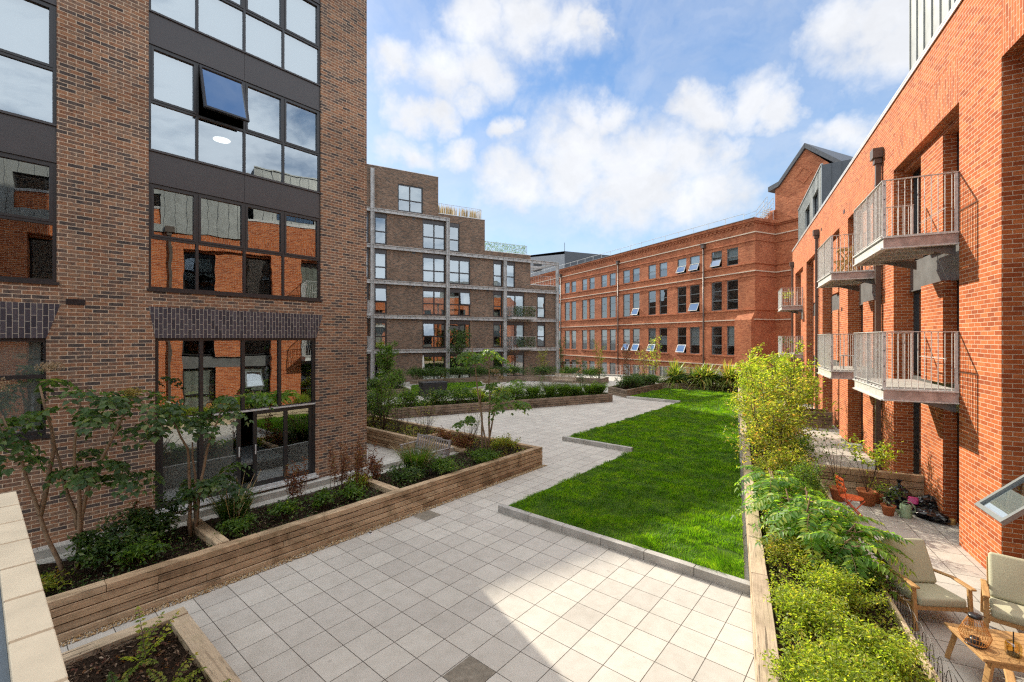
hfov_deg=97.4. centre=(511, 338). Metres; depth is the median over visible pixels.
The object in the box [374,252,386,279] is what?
window
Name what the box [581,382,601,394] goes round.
iris clump
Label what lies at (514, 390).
shrub
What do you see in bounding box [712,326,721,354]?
window
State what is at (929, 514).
bin bag
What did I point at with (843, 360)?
side table
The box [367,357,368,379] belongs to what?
window
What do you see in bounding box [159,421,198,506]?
patio door
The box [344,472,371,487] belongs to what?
herb
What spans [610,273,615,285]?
window
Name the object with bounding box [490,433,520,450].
shrub
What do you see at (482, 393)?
shrub
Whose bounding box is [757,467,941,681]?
ground cover
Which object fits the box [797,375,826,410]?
leafy shrub
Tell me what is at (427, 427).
bare twiggy shrub
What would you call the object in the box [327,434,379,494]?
dried flower spikes
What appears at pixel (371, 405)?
shrub
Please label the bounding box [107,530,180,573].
shrub
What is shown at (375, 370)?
window
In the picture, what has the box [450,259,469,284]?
window
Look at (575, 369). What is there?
shrub
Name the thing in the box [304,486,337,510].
herb
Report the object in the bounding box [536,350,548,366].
young tree
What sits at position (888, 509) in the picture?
potted plant
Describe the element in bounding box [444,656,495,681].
paving slab
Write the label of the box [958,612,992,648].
lantern
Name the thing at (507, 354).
window
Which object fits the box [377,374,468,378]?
ground
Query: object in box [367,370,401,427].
airy shrub
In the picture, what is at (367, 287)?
window
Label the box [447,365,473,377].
hedge mound
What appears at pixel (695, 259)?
window
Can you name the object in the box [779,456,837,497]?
shrub
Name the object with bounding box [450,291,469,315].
window
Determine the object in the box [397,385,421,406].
shrub
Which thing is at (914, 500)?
compost packet
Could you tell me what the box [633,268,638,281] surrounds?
window
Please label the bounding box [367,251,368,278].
window
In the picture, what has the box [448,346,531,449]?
aralia tree
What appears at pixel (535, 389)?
lavender
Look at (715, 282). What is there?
window
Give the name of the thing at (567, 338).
window
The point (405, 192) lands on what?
window
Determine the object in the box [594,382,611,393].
iris clump
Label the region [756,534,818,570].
shrub
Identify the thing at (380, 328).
window
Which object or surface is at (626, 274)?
window
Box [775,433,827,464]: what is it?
shrub
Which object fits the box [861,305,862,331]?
window
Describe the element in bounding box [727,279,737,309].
window
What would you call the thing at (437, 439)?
bench
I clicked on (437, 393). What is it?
shrub
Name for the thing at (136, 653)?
ground cover
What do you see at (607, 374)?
balustrade
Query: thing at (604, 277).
window
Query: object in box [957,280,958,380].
window
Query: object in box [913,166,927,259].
window
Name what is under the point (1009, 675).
armchair
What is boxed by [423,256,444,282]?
window
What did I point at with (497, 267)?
window
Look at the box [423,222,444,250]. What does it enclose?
window
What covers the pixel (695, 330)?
window
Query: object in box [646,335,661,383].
young tree
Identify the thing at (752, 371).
tall shrub
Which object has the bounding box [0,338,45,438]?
window
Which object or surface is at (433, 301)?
window
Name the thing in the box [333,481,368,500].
herb
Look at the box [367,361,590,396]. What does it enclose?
timber planter
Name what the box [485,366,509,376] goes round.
shrub
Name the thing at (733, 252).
window
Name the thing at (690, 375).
shrub
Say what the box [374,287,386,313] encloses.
window
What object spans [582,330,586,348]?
window
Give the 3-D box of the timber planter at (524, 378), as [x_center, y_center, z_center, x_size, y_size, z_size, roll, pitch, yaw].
[-0.002,3.600,38.480,16.732,0.487,3.601,0,0,-5]
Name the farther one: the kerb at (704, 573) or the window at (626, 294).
the window at (626, 294)
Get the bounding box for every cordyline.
[658,359,693,388]
[683,362,725,391]
[710,359,742,391]
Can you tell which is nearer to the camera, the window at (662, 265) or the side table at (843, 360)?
the side table at (843, 360)
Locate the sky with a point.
(588, 126)
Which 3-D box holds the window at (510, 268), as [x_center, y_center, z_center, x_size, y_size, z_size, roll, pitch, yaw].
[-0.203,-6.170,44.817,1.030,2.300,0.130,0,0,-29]
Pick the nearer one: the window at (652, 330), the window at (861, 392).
the window at (861, 392)
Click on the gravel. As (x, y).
(147, 612)
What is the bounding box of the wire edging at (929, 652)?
[882,573,957,681]
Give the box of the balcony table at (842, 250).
[837,248,855,270]
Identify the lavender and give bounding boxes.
[524,380,545,398]
[535,379,561,397]
[553,379,574,396]
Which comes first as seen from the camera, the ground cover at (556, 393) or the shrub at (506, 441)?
the shrub at (506, 441)
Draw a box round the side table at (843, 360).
[839,355,853,368]
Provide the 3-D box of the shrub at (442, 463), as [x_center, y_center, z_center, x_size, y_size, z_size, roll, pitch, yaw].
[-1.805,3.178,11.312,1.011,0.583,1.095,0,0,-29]
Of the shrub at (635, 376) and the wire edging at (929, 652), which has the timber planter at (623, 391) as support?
the shrub at (635, 376)
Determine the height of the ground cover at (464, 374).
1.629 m
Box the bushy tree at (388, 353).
[371,341,399,377]
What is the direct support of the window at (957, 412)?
in the brick building at (917, 199)
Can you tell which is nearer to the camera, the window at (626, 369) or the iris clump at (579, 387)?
the iris clump at (579, 387)
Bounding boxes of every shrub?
[40,566,73,593]
[64,513,150,569]
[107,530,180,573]
[117,485,189,543]
[214,512,258,537]
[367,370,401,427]
[367,375,387,386]
[367,384,388,403]
[367,392,395,423]
[386,385,415,430]
[386,461,428,484]
[387,365,405,388]
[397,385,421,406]
[399,394,441,434]
[419,387,449,404]
[424,453,464,476]
[430,425,461,443]
[446,385,474,400]
[450,432,479,447]
[457,399,485,442]
[464,447,500,462]
[471,388,491,400]
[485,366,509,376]
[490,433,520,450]
[492,384,513,398]
[503,366,527,375]
[504,383,530,398]
[531,365,556,374]
[559,365,580,375]
[580,366,605,376]
[615,374,643,387]
[618,373,649,383]
[637,373,661,384]
[667,372,690,381]
[685,372,704,383]
[704,373,723,382]
[718,392,823,471]
[724,342,812,425]
[728,367,824,456]
[729,357,786,410]
[744,340,841,444]
[746,442,817,480]
[746,468,802,501]
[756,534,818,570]
[759,630,894,681]
[762,578,851,637]
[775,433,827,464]
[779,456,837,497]
[792,559,891,611]
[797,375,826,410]
[806,611,937,681]
[814,549,889,590]
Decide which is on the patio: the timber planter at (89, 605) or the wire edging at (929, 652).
the wire edging at (929, 652)
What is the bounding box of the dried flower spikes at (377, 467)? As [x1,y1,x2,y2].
[369,455,384,479]
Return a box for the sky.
[367,0,908,254]
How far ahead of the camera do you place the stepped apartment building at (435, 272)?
41.70 m
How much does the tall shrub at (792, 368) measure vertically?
3.574 m
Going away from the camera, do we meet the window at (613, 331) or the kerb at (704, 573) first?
the kerb at (704, 573)
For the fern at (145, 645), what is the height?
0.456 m
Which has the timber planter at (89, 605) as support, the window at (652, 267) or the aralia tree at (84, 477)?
the aralia tree at (84, 477)
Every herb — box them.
[267,497,303,519]
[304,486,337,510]
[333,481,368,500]
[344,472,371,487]
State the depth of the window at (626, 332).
54.76 m
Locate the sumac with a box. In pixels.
[730,465,916,600]
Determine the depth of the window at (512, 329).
45.05 m
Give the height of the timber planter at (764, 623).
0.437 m
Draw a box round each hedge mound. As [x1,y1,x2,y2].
[403,366,432,379]
[425,366,450,378]
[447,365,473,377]
[463,365,488,375]
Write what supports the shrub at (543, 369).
on the ground cover at (464, 374)
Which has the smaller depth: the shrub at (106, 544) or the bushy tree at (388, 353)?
the shrub at (106, 544)
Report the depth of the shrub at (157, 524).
7.45 m
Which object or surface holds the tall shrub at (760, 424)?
on the timber planter at (764, 623)
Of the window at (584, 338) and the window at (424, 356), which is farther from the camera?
the window at (584, 338)
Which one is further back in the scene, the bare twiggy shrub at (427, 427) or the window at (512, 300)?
the window at (512, 300)
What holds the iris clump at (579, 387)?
on the timber planter at (453, 408)
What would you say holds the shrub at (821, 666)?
on the timber planter at (764, 623)
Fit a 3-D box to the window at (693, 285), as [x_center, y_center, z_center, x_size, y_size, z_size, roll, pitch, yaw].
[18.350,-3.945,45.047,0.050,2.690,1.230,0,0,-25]
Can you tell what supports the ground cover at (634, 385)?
on the timber planter at (623, 391)
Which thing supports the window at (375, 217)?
in the stepped apartment building at (435, 272)
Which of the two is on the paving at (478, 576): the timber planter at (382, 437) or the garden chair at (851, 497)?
the timber planter at (382, 437)
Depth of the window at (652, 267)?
50.55 m
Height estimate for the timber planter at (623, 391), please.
0.487 m
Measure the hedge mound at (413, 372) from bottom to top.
1.283 m
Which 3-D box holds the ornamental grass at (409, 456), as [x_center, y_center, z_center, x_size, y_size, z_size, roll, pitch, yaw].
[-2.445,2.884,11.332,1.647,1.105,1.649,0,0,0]
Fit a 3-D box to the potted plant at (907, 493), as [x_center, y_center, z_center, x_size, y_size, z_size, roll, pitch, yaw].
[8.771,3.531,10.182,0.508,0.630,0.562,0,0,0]
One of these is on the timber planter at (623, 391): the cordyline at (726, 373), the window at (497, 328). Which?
the cordyline at (726, 373)
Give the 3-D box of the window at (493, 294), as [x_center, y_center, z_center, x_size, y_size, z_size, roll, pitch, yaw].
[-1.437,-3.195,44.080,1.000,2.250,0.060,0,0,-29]
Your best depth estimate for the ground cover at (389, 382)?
30.19 m
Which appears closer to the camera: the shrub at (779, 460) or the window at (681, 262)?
the shrub at (779, 460)
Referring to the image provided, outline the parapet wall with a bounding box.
[0,491,68,681]
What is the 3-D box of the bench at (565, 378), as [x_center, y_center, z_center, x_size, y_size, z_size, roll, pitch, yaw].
[4.287,3.398,37.041,1.855,0.906,0.735,0,0,30]
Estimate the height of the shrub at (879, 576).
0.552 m
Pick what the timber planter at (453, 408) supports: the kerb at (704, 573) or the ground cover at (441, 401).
the ground cover at (441, 401)
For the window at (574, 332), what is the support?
in the red factory building at (707, 296)
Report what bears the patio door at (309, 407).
in the apartment building at (183, 199)
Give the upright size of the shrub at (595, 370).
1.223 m
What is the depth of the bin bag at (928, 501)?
9.84 m
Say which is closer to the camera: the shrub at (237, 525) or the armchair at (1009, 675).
the armchair at (1009, 675)
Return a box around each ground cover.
[37,454,482,596]
[71,636,179,681]
[367,373,405,389]
[367,416,526,457]
[373,380,521,408]
[411,362,605,379]
[515,380,608,398]
[616,377,723,387]
[743,392,815,477]
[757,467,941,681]
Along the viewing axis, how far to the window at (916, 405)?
11.53 m
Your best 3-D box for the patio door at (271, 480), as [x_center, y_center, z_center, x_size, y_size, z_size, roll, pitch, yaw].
[-6.134,2.750,11.441,0.085,1.860,0.820,0,0,40]
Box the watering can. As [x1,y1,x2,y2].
[883,497,915,518]
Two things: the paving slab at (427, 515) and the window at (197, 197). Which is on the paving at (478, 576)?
the paving slab at (427, 515)
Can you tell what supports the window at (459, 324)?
in the stepped apartment building at (435, 272)
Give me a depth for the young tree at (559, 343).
41.25 m
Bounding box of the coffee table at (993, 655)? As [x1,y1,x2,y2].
[944,622,1023,681]
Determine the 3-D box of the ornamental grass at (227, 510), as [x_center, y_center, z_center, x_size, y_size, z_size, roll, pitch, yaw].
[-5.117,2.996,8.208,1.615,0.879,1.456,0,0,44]
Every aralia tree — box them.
[0,361,196,575]
[106,393,277,536]
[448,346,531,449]
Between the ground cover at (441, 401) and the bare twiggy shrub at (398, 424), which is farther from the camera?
the ground cover at (441, 401)
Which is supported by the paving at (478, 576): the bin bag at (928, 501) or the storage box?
the storage box
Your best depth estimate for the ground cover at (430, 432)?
16.33 m
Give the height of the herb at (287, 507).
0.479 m
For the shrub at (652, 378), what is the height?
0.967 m
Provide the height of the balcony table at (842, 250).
0.708 m
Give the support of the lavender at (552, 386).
on the timber planter at (453, 408)
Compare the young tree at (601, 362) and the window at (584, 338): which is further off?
the window at (584, 338)
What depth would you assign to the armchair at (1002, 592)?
5.91 m
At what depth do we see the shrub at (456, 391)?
23.46 m
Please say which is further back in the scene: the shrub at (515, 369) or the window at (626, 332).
the window at (626, 332)
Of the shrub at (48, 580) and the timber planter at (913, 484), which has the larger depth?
the timber planter at (913, 484)
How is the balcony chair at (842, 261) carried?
on the brick building at (917, 199)
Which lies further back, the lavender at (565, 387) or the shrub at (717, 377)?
the shrub at (717, 377)
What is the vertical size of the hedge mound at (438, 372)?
1.308 m
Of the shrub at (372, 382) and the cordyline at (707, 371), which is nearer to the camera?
the shrub at (372, 382)
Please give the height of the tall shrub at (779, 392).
2.754 m
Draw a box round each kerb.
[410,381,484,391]
[498,396,749,594]
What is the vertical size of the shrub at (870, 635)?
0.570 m
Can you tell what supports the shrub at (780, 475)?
on the timber planter at (764, 623)
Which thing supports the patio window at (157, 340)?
in the apartment building at (183, 199)
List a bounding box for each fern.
[106,661,144,681]
[120,606,178,681]
[146,652,207,681]
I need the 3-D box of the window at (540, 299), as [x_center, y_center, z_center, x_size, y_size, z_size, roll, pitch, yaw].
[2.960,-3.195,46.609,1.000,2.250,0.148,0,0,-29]
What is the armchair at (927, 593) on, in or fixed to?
on the patio
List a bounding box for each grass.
[196,470,267,526]
[387,428,444,471]
[411,381,484,393]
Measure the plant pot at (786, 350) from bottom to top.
1.108 m
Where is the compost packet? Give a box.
[908,496,918,504]
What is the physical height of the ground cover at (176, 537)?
0.272 m
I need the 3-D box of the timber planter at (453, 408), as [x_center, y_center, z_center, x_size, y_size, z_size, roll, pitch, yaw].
[-2.309,3.589,23.871,17.949,0.507,1.515,0,0,-26]
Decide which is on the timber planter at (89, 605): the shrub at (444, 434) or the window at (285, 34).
the shrub at (444, 434)
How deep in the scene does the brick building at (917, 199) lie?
9.41 m
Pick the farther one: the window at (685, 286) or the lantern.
the window at (685, 286)
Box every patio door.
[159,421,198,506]
[199,413,240,498]
[253,408,286,486]
[287,405,311,477]
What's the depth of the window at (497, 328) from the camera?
44.17 m
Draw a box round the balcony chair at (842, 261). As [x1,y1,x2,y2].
[834,243,854,271]
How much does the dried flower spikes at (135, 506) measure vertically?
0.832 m
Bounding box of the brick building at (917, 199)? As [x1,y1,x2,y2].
[778,0,1023,568]
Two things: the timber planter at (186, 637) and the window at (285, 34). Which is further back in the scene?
the window at (285, 34)
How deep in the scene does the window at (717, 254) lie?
42.76 m
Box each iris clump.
[569,382,585,395]
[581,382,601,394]
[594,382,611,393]
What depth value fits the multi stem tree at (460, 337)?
40.05 m
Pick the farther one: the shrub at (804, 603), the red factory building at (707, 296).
the red factory building at (707, 296)
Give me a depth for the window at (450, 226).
41.99 m
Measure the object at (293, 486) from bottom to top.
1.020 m
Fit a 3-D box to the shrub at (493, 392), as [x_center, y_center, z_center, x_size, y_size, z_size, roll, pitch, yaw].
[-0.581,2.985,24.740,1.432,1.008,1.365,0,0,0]
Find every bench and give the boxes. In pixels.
[400,433,451,461]
[552,373,575,383]
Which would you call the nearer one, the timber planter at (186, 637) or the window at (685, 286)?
the timber planter at (186, 637)
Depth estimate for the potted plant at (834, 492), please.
10.68 m
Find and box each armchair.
[876,537,976,630]
[980,552,1023,630]
[1003,669,1015,681]
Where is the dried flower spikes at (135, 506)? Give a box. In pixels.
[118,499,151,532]
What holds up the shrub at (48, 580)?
on the timber planter at (89, 605)
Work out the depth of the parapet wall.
2.12 m
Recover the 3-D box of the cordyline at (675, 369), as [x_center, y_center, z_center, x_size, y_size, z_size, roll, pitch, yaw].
[12.441,2.881,34.187,3.588,3.095,3.536,0,0,0]
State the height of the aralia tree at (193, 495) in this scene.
2.455 m
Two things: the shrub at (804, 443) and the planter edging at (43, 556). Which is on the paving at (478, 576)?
the planter edging at (43, 556)
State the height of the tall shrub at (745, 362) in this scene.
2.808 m
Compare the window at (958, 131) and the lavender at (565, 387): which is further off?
the lavender at (565, 387)
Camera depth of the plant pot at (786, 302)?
28.41 m
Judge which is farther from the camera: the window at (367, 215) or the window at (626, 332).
the window at (626, 332)
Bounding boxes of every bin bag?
[912,506,950,522]
[913,494,938,510]
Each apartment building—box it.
[0,0,366,548]
[367,163,558,381]
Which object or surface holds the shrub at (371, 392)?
on the timber planter at (453, 408)
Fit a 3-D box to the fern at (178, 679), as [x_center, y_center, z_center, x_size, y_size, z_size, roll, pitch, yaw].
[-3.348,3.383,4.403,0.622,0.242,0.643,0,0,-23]
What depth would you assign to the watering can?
9.61 m
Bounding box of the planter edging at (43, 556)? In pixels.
[33,447,458,563]
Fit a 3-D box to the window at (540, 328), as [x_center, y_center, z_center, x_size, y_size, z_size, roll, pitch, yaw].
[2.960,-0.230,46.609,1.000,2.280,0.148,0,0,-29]
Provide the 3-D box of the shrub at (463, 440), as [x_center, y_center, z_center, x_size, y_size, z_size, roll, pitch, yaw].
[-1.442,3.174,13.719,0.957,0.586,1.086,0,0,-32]
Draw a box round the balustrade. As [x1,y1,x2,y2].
[563,364,723,377]
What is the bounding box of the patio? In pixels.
[795,404,1023,681]
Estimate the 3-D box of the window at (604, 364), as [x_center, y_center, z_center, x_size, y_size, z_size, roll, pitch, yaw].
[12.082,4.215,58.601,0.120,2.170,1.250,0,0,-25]
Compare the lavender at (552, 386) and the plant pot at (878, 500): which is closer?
the plant pot at (878, 500)
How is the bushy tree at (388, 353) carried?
on the timber planter at (399, 389)
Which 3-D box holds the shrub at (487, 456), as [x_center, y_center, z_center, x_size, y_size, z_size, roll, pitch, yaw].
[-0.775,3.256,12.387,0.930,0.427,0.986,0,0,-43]
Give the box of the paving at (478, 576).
[32,375,776,681]
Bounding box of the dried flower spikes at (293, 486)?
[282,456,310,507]
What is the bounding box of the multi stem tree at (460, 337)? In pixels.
[447,327,473,375]
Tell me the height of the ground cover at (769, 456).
0.905 m
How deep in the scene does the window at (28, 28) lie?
8.31 m
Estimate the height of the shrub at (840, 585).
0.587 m
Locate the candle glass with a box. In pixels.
[1004,632,1022,657]
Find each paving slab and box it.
[413,510,440,520]
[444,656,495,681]
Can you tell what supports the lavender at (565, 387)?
on the timber planter at (453, 408)
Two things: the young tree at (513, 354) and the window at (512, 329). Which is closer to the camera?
the young tree at (513, 354)
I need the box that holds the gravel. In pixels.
[59,464,546,646]
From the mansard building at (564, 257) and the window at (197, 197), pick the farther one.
the mansard building at (564, 257)
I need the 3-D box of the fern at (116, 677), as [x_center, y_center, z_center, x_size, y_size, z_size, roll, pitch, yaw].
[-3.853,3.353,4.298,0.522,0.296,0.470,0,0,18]
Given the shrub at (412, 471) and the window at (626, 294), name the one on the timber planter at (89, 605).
the shrub at (412, 471)
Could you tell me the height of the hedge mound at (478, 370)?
1.283 m
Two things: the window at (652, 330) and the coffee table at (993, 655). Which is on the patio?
the coffee table at (993, 655)
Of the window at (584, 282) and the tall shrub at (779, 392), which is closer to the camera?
the tall shrub at (779, 392)
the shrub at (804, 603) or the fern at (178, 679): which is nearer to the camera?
the fern at (178, 679)
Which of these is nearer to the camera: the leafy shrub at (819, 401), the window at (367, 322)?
the leafy shrub at (819, 401)
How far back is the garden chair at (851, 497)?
9.59 m
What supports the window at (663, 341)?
in the red factory building at (707, 296)
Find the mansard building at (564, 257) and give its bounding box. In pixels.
[530,243,609,276]
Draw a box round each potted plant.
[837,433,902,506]
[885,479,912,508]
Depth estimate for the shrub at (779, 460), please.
10.55 m
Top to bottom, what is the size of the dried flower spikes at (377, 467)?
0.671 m
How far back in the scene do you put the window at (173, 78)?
10.23 m
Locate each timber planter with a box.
[37,430,542,641]
[62,607,241,681]
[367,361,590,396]
[367,392,612,418]
[367,415,453,450]
[410,376,608,383]
[608,381,737,397]
[738,388,941,681]
[796,408,832,428]
[818,464,923,497]
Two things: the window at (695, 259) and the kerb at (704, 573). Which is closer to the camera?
the kerb at (704, 573)
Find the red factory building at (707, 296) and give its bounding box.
[494,143,852,385]
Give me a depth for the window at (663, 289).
49.46 m
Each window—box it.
[0,0,56,123]
[0,151,56,281]
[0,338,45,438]
[149,0,319,83]
[149,43,319,191]
[149,183,319,299]
[155,338,314,509]
[367,215,368,242]
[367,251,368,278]
[367,287,368,312]
[367,322,368,347]
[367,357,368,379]
[374,216,386,244]
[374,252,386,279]
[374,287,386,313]
[374,322,386,348]
[374,357,386,377]
[398,184,422,213]
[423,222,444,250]
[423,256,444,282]
[423,290,444,315]
[423,323,444,347]
[424,356,444,378]
[450,226,458,251]
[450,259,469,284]
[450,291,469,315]
[450,323,469,347]
[493,263,501,286]
[493,294,501,316]
[493,324,501,346]
[507,264,514,287]
[507,294,523,316]
[507,324,523,346]
[507,354,523,375]
[537,296,544,317]
[537,325,544,346]
[565,331,569,348]
[572,330,575,348]
[582,279,586,290]
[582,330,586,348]
[602,275,606,286]
[602,330,606,343]
[602,362,606,371]
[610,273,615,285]
[610,296,614,317]
[610,329,615,350]
[623,270,629,283]
[623,294,629,316]
[623,329,629,350]
[623,364,629,373]
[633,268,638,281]
[649,264,655,278]
[649,328,655,351]
[660,262,666,276]
[660,289,666,313]
[660,328,666,352]
[678,258,685,273]
[678,286,685,312]
[690,255,699,271]
[690,285,699,311]
[690,327,699,353]
[712,251,721,268]
[712,282,721,310]
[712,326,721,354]
[727,247,737,265]
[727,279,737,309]
[727,326,733,354]
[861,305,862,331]
[861,392,862,442]
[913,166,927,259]
[913,290,920,373]
[913,402,920,474]
[957,131,958,230]
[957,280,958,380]
[957,412,958,521]
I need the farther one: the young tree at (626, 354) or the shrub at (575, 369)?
the shrub at (575, 369)
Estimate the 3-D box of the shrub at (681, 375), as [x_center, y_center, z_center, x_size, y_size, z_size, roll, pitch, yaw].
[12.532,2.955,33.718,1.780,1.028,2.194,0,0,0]
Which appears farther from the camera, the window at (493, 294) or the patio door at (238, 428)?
the window at (493, 294)
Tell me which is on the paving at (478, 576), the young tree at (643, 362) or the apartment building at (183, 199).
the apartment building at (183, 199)
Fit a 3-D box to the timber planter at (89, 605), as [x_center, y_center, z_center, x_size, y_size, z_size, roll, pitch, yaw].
[-4.017,3.568,10.733,3.893,0.551,10.778,0,0,40]
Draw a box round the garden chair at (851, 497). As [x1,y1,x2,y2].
[834,474,864,517]
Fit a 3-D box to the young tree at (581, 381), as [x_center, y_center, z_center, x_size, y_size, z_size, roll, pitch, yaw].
[4.217,2.300,27.045,1.017,2.407,0.910,0,0,-34]
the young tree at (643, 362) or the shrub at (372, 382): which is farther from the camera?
the young tree at (643, 362)
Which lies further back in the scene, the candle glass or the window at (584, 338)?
the window at (584, 338)
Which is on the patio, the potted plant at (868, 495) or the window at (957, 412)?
the potted plant at (868, 495)
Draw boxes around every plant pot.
[777,336,794,352]
[780,289,792,305]
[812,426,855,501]
[867,477,888,503]
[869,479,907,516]
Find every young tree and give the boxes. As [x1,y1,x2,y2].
[508,344,519,366]
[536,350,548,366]
[558,337,565,375]
[574,356,588,390]
[593,339,604,377]
[620,341,636,386]
[634,347,651,376]
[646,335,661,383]
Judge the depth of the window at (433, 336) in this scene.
40.89 m
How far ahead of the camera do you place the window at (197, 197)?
10.83 m
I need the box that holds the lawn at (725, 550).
[513,390,743,578]
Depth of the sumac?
6.93 m
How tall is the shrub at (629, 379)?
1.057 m
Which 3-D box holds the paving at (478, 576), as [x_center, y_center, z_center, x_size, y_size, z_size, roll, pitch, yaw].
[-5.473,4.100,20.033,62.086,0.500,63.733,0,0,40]
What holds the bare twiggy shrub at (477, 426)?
on the timber planter at (89, 605)
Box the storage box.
[418,380,447,396]
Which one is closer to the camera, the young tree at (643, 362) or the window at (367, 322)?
the young tree at (643, 362)
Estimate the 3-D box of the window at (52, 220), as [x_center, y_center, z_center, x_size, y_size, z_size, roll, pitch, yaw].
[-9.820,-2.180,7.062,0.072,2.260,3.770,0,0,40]
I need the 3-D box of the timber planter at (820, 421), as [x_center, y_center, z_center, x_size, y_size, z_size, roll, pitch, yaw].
[12.944,3.500,19.850,1.818,0.686,1.061,0,0,26]
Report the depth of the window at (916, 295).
11.58 m
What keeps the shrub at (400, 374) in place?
on the timber planter at (399, 389)
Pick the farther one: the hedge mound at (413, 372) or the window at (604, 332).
the window at (604, 332)
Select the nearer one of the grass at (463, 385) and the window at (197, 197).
the window at (197, 197)
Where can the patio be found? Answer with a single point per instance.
(948, 553)
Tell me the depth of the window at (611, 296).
57.47 m
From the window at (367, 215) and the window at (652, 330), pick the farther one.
the window at (652, 330)

